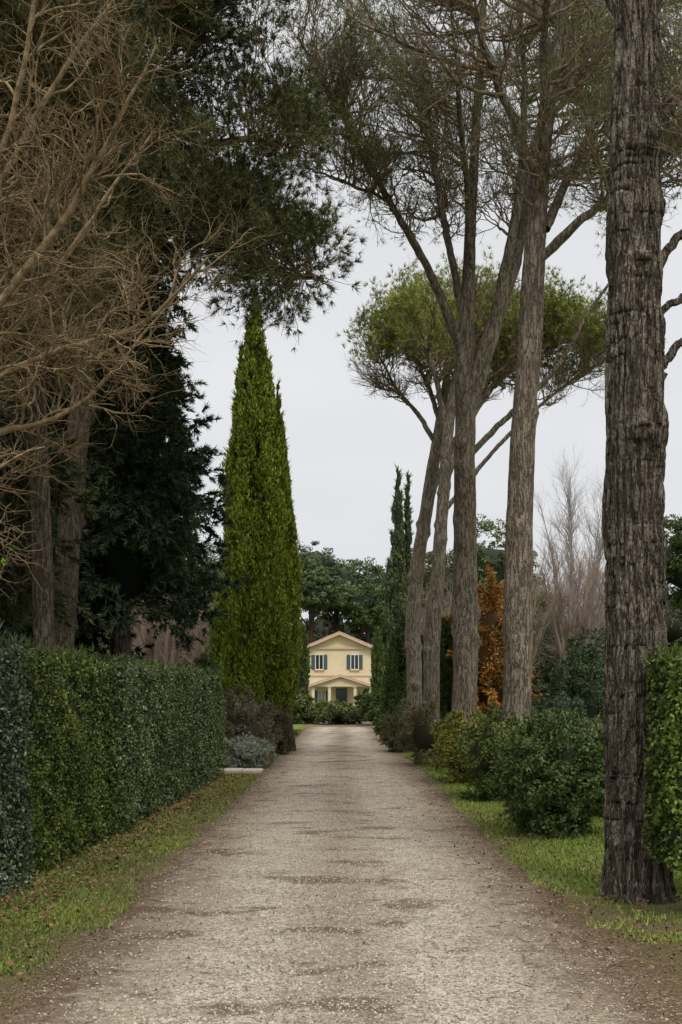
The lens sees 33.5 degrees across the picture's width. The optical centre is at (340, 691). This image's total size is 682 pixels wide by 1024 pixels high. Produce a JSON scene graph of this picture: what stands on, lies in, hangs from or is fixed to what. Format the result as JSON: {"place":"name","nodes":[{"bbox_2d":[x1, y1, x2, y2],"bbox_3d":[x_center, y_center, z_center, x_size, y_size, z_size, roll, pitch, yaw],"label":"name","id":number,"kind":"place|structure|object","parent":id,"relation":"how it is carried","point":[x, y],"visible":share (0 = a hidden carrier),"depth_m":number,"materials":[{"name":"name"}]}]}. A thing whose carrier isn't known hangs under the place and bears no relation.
{"place":"outdoors","nodes":[
{"label":"outdoors","id":0,"kind":"place"},
{"bbox_2d":[192,652,220,672],"bbox_3d":[-3.356,-0.594,28.073,0.777,0.873,0.768,0,0,0],"label":"box ball","id":1,"kind":"object","parent":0,"point":[204,661],"visible":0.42,"depth_m":27.96,"materials":[{"name":"green plant"}]},
{"bbox_2d":[0,727,678,1023],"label":"gravel driveway","id":2,"kind":"structure","parent":0,"point":[311,741],"depth_m":9.51,"materials":[{"name":"beige gravel"}]},
{"bbox_2d":[0,721,681,1023],"bbox_3d":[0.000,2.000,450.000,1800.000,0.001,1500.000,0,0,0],"label":"ground","id":3,"kind":"structure","parent":0,"point":[640,982],"depth_m":9.23,"materials":[{"name":"green plant"}]},
{"bbox_2d":[0,545,18,583],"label":"laurel sapling","id":4,"kind":"object","parent":3,"relation":"on","point":[3,561],"visible":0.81,"depth_m":10.20,"materials":[{"name":"green plant"}]},
{"bbox_2d":[0,618,37,896],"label":"clipped hedge","id":5,"kind":"object","parent":3,"relation":"on","point":[10,698],"visible":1,"depth_m":11.37,"materials":[{"name":"green plant"}]},
{"bbox_2d":[0,215,99,648],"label":"dark fir tree","id":6,"kind":"object","parent":3,"relation":"on","point":[27,518],"visible":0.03,"depth_m":25.14,"materials":[{"name":"green plant"}]},
{"bbox_2d":[0,93,106,643],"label":"dark fir tree","id":7,"kind":"object","parent":3,"relation":"on","point":[21,592],"visible":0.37,"depth_m":19.96,"materials":[{"name":"green plant"}]},
{"bbox_2d":[0,143,119,653],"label":"pine tree","id":8,"kind":"object","parent":3,"relation":"on","point":[43,616],"visible":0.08,"depth_m":17.88,"materials":[{"name":"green plant"}]},
{"bbox_2d":[3,635,119,877],"bbox_3d":[-3.792,0.655,13.835,1.591,2.683,3.918,0,0,0],"label":"clipped hedge","id":9,"kind":"object","parent":3,"relation":"on","point":[69,797],"visible":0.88,"depth_m":13.43,"materials":[{"name":"green plant"}]},
{"bbox_2d":[10,248,155,661],"bbox_3d":[-7.504,-4.876,28.934,5.885,14.415,6.216,0,0,0],"label":"dark fir tree","id":10,"kind":"object","parent":3,"relation":"on","point":[95,639],"visible":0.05,"depth_m":28.47,"materials":[{"name":"green plant"}]},
{"bbox_2d":[0,0,210,392],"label":"pine tree","id":11,"kind":"object","parent":3,"relation":"on","point":[20,18],"visible":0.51,"depth_m":14.94,"materials":[{"name":"brown plant"}]},
{"bbox_2d":[16,152,250,654],"bbox_3d":[-5.663,-7.560,30.101,6.524,19.221,6.412,0,0,0],"label":"dark fir tree","id":12,"kind":"object","parent":3,"relation":"on","point":[203,453],"visible":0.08,"depth_m":30.11,"materials":[{"name":"green plant"}]},
{"bbox_2d":[131,594,149,659],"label":"bare deciduous tree","id":13,"kind":"object","parent":3,"relation":"on","point":[134,642],"visible":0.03,"depth_m":47.71,"materials":[{"name":"brown plant"}]},
{"bbox_2d":[52,246,230,662],"bbox_3d":[-5.153,-4.354,27.018,4.959,12.807,4.550,0,0,19],"label":"dark fir tree","id":14,"kind":"object","parent":3,"relation":"on","point":[139,531],"visible":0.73,"depth_m":26.37,"materials":[{"name":"green plant"}]},
{"bbox_2d":[0,0,290,608],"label":"bare deciduous tree","id":15,"kind":"object","parent":3,"relation":"on","point":[18,281],"visible":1,"depth_m":9.58,"materials":[{"name":"brown plant"}]},
{"bbox_2d":[75,650,227,834],"bbox_3d":[-3.506,0.662,21.117,1.538,2.675,11.310,0,0,1],"label":"clipped hedge","id":16,"kind":"object","parent":3,"relation":"on","point":[167,739],"visible":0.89,"depth_m":18.74,"materials":[{"name":"green plant"}]},
{"bbox_2d":[0,729,303,974],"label":"grass verge","id":17,"kind":"object","parent":3,"relation":"on","point":[70,902],"depth_m":11.41,"materials":[{"name":"green plant"}]},
{"bbox_2d":[102,599,214,666],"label":"bare deciduous tree","id":18,"kind":"object","parent":3,"relation":"on","point":[192,647],"visible":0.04,"depth_m":60.97,"materials":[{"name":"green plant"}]},
{"bbox_2d":[131,530,208,666],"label":"bare deciduous tree","id":19,"kind":"object","parent":3,"relation":"on","point":[164,649],"visible":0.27,"depth_m":40.73,"materials":[{"name":"brown plant"}]},
{"bbox_2d":[169,544,221,666],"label":"bare deciduous tree","id":20,"kind":"object","parent":3,"relation":"on","point":[198,645],"visible":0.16,"depth_m":43.76,"materials":[{"name":"brown plant"}]},
{"bbox_2d":[43,0,370,652],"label":"pine tree","id":21,"kind":"object","parent":3,"relation":"on","point":[285,99],"visible":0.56,"depth_m":22.77,"materials":[{"name":"green plant"}]},
{"bbox_2d":[216,768,262,773],"bbox_3d":[-2.525,1.955,28.050,1.150,0.090,0.900,0,0,0],"label":"stone step","id":22,"kind":"object","parent":3,"relation":"on","point":[243,770],"visible":0.77,"depth_m":27.65,"materials":[{"name":"grey stone"}]},
{"bbox_2d":[216,683,270,752],"bbox_3d":[-2.997,0.943,33.601,2.004,2.503,2.023,0,0,0],"label":"brown shrub","id":23,"kind":"object","parent":3,"relation":"on","point":[237,689],"visible":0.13,"depth_m":33.32,"materials":[{"name":"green plant"}]},
{"bbox_2d":[223,732,276,767],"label":"lavender shrub","id":24,"kind":"object","parent":3,"relation":"on","point":[245,753],"visible":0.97,"depth_m":29.19,"materials":[{"name":"grey plant"}]},
{"bbox_2d":[219,688,286,767],"bbox_3d":[-2.421,1.054,30.509,1.909,2.369,1.933,0,0,0],"label":"brown shrub","id":25,"kind":"object","parent":3,"relation":"on","point":[251,718],"visible":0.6,"depth_m":30.24,"materials":[{"name":"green plant"}]},
{"bbox_2d":[205,292,303,750],"bbox_3d":[-2.805,-5.832,38.070,3.333,15.768,3.322,0,0,-30],"label":"italian cypress","id":26,"kind":"object","parent":3,"relation":"on","point":[256,640],"visible":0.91,"depth_m":37.35,"materials":[{"name":"green plant"}]},
{"bbox_2d":[267,707,302,754],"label":"brown shrub","id":27,"kind":"object","parent":3,"relation":"on","point":[283,747],"visible":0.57,"depth_m":35.89,"materials":[{"name":"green plant"}]},
{"bbox_2d":[291,690,315,723],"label":"garden shrub","id":28,"kind":"object","parent":3,"relation":"on","point":[296,711],"visible":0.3,"depth_m":70.89,"materials":[{"name":"green plant"}]},
{"bbox_2d":[296,627,311,699],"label":"column conifer","id":29,"kind":"object","parent":3,"relation":"on","point":[302,687],"depth_m":91.74,"materials":[{"name":"green plant"}]},
{"bbox_2d":[295,694,327,723],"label":"garden shrub","id":30,"kind":"object","parent":3,"relation":"on","point":[307,717],"visible":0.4,"depth_m":71.54,"materials":[{"name":"green plant"}]},
{"bbox_2d":[309,699,360,724],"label":"garden shrub","id":31,"kind":"object","parent":3,"relation":"on","point":[336,714],"visible":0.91,"depth_m":69.47,"materials":[{"name":"green plant"}]},
{"bbox_2d":[308,635,370,705],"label":"walls","id":32,"kind":"structure","parent":3,"relation":"on","point":[336,661],"depth_m":106.00,"materials":[{"name":"beige paint"}]},
{"bbox_2d":[311,655,314,668],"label":"window shutter","id":33,"kind":"object","parent":32,"relation":"attached to","point":[313,661],"depth_m":105.92,"materials":[{"name":"paint"}]},
{"bbox_2d":[307,647,370,648],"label":"cornice","id":34,"kind":"structure","parent":32,"relation":"attached to","point":[339,648],"depth_m":105.85,"materials":[{"name":"beige paint"}]},
{"bbox_2d":[311,676,369,686],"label":"porch gable","id":35,"kind":"structure","parent":32,"relation":"attached to","point":[340,681],"depth_m":103.80,"materials":[{"name":"beige paint"}]},
{"bbox_2d":[309,675,339,686],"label":"porch trim","id":36,"kind":"structure","parent":35,"relation":"attached to","point":[324,681],"depth_m":103.50,"materials":[{"name":"beige paint"}]},
{"bbox_2d":[341,675,370,685],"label":"porch trim","id":37,"kind":"structure","parent":35,"relation":"attached to","point":[355,680],"depth_m":103.50,"materials":[{"name":"beige paint"}]},
{"bbox_2d":[310,675,370,676],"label":"string course","id":38,"kind":"object","parent":32,"relation":"attached to","point":[340,675],"visible":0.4,"depth_m":105.93,"materials":[{"name":"beige paint"}]},
{"bbox_2d":[337,690,345,705],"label":"door","id":39,"kind":"structure","parent":32,"relation":"attached to","point":[343,695],"depth_m":105.92,"materials":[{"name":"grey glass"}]},
{"bbox_2d":[351,655,357,668],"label":"window upper right glass","id":40,"kind":"object","parent":32,"relation":"attached to","point":[352,661],"visible":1,"depth_m":105.97,"materials":[{"name":"black glass"}]},
{"bbox_2d":[359,655,362,668],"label":"window shutter","id":41,"kind":"object","parent":32,"relation":"attached to","point":[360,661],"depth_m":105.92,"materials":[{"name":"paint"}]},
{"bbox_2d":[0,745,681,1023],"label":"fallen leaves","id":42,"kind":"object","parent":3,"relation":"on","point":[8,896],"depth_m":11.60,"materials":[{"name":"brown plant"}]},
{"bbox_2d":[90,583,606,692],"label":"distant tree line","id":43,"kind":"object","parent":3,"relation":"on","point":[321,630],"visible":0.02,"depth_m":157.97,"materials":[{"name":"green plant"}]},
{"bbox_2d":[342,703,367,723],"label":"garden shrub","id":44,"kind":"object","parent":3,"relation":"on","point":[360,721],"visible":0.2,"depth_m":70.69,"materials":[{"name":"green plant"}]},
{"bbox_2d":[351,687,381,724],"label":"garden shrub","id":45,"kind":"object","parent":3,"relation":"on","point":[367,704],"visible":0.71,"depth_m":67.66,"materials":[{"name":"green plant"}]},
{"bbox_2d":[194,540,556,668],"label":"distant umbrella pines","id":46,"kind":"object","parent":3,"relation":"on","point":[330,585],"visible":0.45,"depth_m":122.55,"materials":[{"name":"green plant"}]},
{"bbox_2d":[372,705,380,731],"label":"box shrub","id":47,"kind":"object","parent":3,"relation":"on","point":[375,712],"visible":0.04,"depth_m":54.89,"materials":[{"name":"green plant"}]},
{"bbox_2d":[368,624,385,697],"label":"column conifer","id":48,"kind":"object","parent":3,"relation":"on","point":[378,659],"depth_m":91.74,"materials":[{"name":"green plant"}]},
{"bbox_2d":[374,703,387,737],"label":"box shrub","id":49,"kind":"object","parent":3,"relation":"on","point":[379,729],"visible":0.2,"depth_m":47.01,"materials":[{"name":"green plant"}]},
{"bbox_2d":[377,697,416,752],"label":"brown shrub","id":50,"kind":"object","parent":3,"relation":"on","point":[391,727],"visible":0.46,"depth_m":37.39,"materials":[{"name":"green plant"}]},
{"bbox_2d":[380,464,414,688],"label":"italian cypress","id":51,"kind":"object","parent":3,"relation":"on","point":[396,584],"visible":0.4,"depth_m":59.81,"materials":[{"name":"green plant"}]},
{"bbox_2d":[380,612,423,717],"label":"column conifer","id":52,"kind":"object","parent":3,"relation":"on","point":[394,690],"depth_m":45.57,"materials":[{"name":"green plant"}]},
{"bbox_2d":[395,697,447,765],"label":"brown shrub","id":53,"kind":"object","parent":3,"relation":"on","point":[419,721],"visible":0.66,"depth_m":30.77,"materials":[{"name":"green plant"}]},
{"bbox_2d":[411,548,452,623],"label":"broadleaf tree","id":54,"kind":"object","parent":3,"relation":"on","point":[427,575],"visible":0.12,"depth_m":64.98,"materials":[{"name":"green plant"}]},
{"bbox_2d":[421,577,452,639],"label":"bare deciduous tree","id":55,"kind":"object","parent":3,"relation":"on","point":[448,604],"visible":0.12,"depth_m":52.28,"materials":[{"name":"grey plant"}]},
{"bbox_2d":[422,615,452,723],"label":"column conifer","id":56,"kind":"object","parent":3,"relation":"on","point":[446,668],"depth_m":46.36,"materials":[{"name":"green plant"}]},
{"bbox_2d":[335,262,562,745],"bbox_3d":[4.237,-6.878,42.257,8.986,17.895,6.246,0,0,0],"label":"umbrella pine","id":57,"kind":"object","parent":3,"relation":"on","point":[383,336],"visible":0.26,"depth_m":41.80,"materials":[{"name":"green plant"}]},
{"bbox_2d":[429,707,482,783],"bbox_3d":[2.756,1.285,24.971,1.599,1.928,1.667,0,0,0],"label":"yellow green shrub","id":58,"kind":"object","parent":3,"relation":"on","point":[445,737],"visible":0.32,"depth_m":24.84,"materials":[{"name":"green plant"}]},
{"bbox_2d":[238,0,681,776],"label":"pine tree","id":59,"kind":"object","parent":3,"relation":"on","point":[374,168],"visible":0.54,"depth_m":26.74,"materials":[{"name":"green plant"}]},
{"bbox_2d":[444,513,539,608],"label":"broadleaf tree","id":60,"kind":"object","parent":3,"relation":"on","point":[494,558],"visible":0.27,"depth_m":60.72,"materials":[{"name":"green plant"}]},
{"bbox_2d":[449,708,535,801],"bbox_3d":[3.006,1.294,20.907,1.966,2.017,2.238,0,0,0],"label":"laurel bush","id":61,"kind":"object","parent":3,"relation":"on","point":[479,755],"visible":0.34,"depth_m":20.70,"materials":[{"name":"green plant"}]},
{"bbox_2d":[445,564,545,724],"bbox_3d":[6.179,-1.367,45.983,4.032,7.524,3.337,0,0,0],"label":"copper beech tree","id":62,"kind":"object","parent":3,"relation":"on","point":[490,668],"visible":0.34,"depth_m":45.27,"materials":[{"name":"orange plant"}]},
{"bbox_2d":[314,0,681,730],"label":"pine tree","id":63,"kind":"object","parent":3,"relation":"on","point":[518,570],"visible":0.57,"depth_m":21.79,"materials":[{"name":"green plant"}]},
{"bbox_2d":[485,693,548,730],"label":"box shrub","id":64,"kind":"object","parent":3,"relation":"on","point":[537,704],"visible":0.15,"depth_m":37.80,"materials":[{"name":"green plant"}]},
{"bbox_2d":[482,564,562,679],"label":"bare deciduous tree","id":65,"kind":"object","parent":3,"relation":"on","point":[542,623],"visible":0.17,"depth_m":55.30,"materials":[{"name":"grey plant"}]},
{"bbox_2d":[383,246,665,722],"bbox_3d":[6.049,-6.330,38.527,9.568,16.760,7.168,0,0,0],"label":"umbrella pine","id":66,"kind":"object","parent":3,"relation":"on","point":[561,326],"visible":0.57,"depth_m":37.74,"materials":[{"name":"green plant"}]},
{"bbox_2d":[398,747,681,943],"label":"grass verge","id":67,"kind":"object","parent":3,"relation":"on","point":[599,820],"depth_m":13.84,"materials":[{"name":"green plant"}]},
{"bbox_2d":[531,683,557,712],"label":"garden hedge","id":68,"kind":"object","parent":3,"relation":"on","point":[545,689],"visible":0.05,"depth_m":51.51,"materials":[{"name":"green plant"}]},
{"bbox_2d":[484,706,605,839],"bbox_3d":[3.017,1.249,15.838,2.033,2.141,2.077,0,0,0],"label":"laurel bush","id":69,"kind":"object","parent":3,"relation":"on","point":[552,772],"visible":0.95,"depth_m":15.38,"materials":[{"name":"green plant"}]},
{"bbox_2d":[543,685,587,719],"bbox_3d":[5.928,0.521,29.930,1.146,1.519,1.266,0,0,16],"label":"box ball","id":70,"kind":"object","parent":3,"relation":"on","point":[577,702],"visible":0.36,"depth_m":29.82,"materials":[{"name":"green plant"}]},
{"bbox_2d":[536,707,594,732],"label":"box shrub","id":71,"kind":"object","parent":3,"relation":"on","point":[564,716],"depth_m":26.64,"materials":[{"name":"green plant"}]},
{"bbox_2d":[533,524,605,674],"bbox_3d":[10.622,-2.803,51.994,6.205,9.757,3.855,0,0,-29],"label":"bare deciduous tree","id":72,"kind":"object","parent":3,"relation":"on","point":[559,622],"visible":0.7,"depth_m":51.39,"materials":[{"name":"grey plant"}]},
{"bbox_2d":[533,441,605,648],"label":"bare deciduous tree","id":73,"kind":"object","parent":3,"relation":"on","point":[599,545],"visible":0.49,"depth_m":68.88,"materials":[{"name":"grey plant"}]},
{"bbox_2d":[545,625,605,729],"bbox_3d":[7.175,0.298,33.920,2.362,4.699,2.187,0,0,0],"label":"dark conifer shrub","id":74,"kind":"object","parent":3,"relation":"on","point":[582,683],"visible":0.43,"depth_m":33.57,"materials":[{"name":"green plant"}]},
{"bbox_2d":[582,538,605,624],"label":"bare deciduous tree","id":75,"kind":"object","parent":3,"relation":"on","point":[591,561],"visible":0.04,"depth_m":72.73,"materials":[{"name":"grey plant"}]},
{"bbox_2d":[586,713,603,818],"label":"laurel bush","id":76,"kind":"object","parent":3,"relation":"on","point":[598,722],"visible":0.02,"depth_m":18.74,"materials":[{"name":"green plant"}]},
{"bbox_2d":[582,553,666,643],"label":"bare deciduous tree","id":77,"kind":"object","parent":3,"relation":"on","point":[603,580],"visible":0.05,"depth_m":49.55,"materials":[{"name":"grey plant"}]},
{"bbox_2d":[585,0,681,904],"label":"pine tree","id":78,"kind":"object","parent":3,"relation":"on","point":[638,360],"visible":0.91,"depth_m":10.78,"materials":[{"name":"brown plant"}]},
{"bbox_2d":[587,580,681,662],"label":"evergreen oak","id":79,"kind":"object","parent":3,"relation":"on","point":[674,629],"visible":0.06,"depth_m":42.81,"materials":[{"name":"green plant"}]},
{"bbox_2d":[598,584,674,668],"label":"evergreen oak","id":80,"kind":"object","parent":3,"relation":"on","point":[605,631],"visible":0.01,"depth_m":59.19,"materials":[{"name":"green plant"}]},
{"bbox_2d":[640,640,681,872],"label":"garden hedge","id":81,"kind":"object","parent":3,"relation":"on","point":[663,799],"visible":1,"depth_m":10.09,"materials":[{"name":"green plant"}]},
{"bbox_2d":[664,514,681,621],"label":"evergreen oak","id":82,"kind":"object","parent":3,"relation":"on","point":[674,562],"visible":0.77,"depth_m":35.84,"materials":[{"name":"green plant"}]},
{"bbox_2d":[20,0,681,633],"label":"sky","id":83,"kind":"structure","parent":0,"point":[346,444],"materials":[{"name":"white"}]},
{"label":"column base","id":84,"kind":"object","parent":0,"visible":0},
{"bbox_2d":[312,688,314,704],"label":"porch column","id":85,"kind":"structure","parent":84,"relation":"on","point":[313,692],"depth_m":103.81,"materials":[{"name":"beige paint"}]},
{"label":"column base","id":86,"kind":"object","parent":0,"visible":0},
{"bbox_2d":[328,688,330,701],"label":"porch column","id":87,"kind":"structure","parent":86,"relation":"on","point":[329,694],"depth_m":103.81,"materials":[{"name":"beige paint"}]},
{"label":"roof","id":88,"kind":"object","parent":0,"visible":0},
{"bbox_2d":[307,633,338,647],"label":"eave trim","id":89,"kind":"structure","parent":88,"relation":"attached to","point":[323,640],"depth_m":105.44,"materials":[{"name":"beige paint"}]},
{"bbox_2d":[309,632,372,645],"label":"roof tiles","id":90,"kind":"object","parent":88,"relation":"attached to","point":[343,633],"visible":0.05,"depth_m":105.50,"materials":[{"name":"tile"}]},
{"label":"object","id":91,"kind":"object","parent":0,"visible":0},
{"bbox_2d":[319,691,324,701],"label":"window","id":92,"kind":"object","parent":91,"relation":"on","point":[323,694],"visible":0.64,"depth_m":105.97,"materials":[{"name":"grey glass"}]},
{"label":"window upper left frame","id":93,"kind":"object","parent":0,"visible":0},
{"bbox_2d":[316,655,322,668],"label":"window","id":94,"kind":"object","parent":93,"relation":"on","point":[317,661],"visible":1,"depth_m":105.97,"materials":[{"name":"black glass"}]},
{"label":"roof","id":95,"kind":"object","parent":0,"visible":0},
{"bbox_2d":[339,633,371,647],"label":"eave trim","id":96,"kind":"structure","parent":95,"relation":"attached to","point":[355,640],"depth_m":105.44,"materials":[{"name":"beige paint"}]}
]}

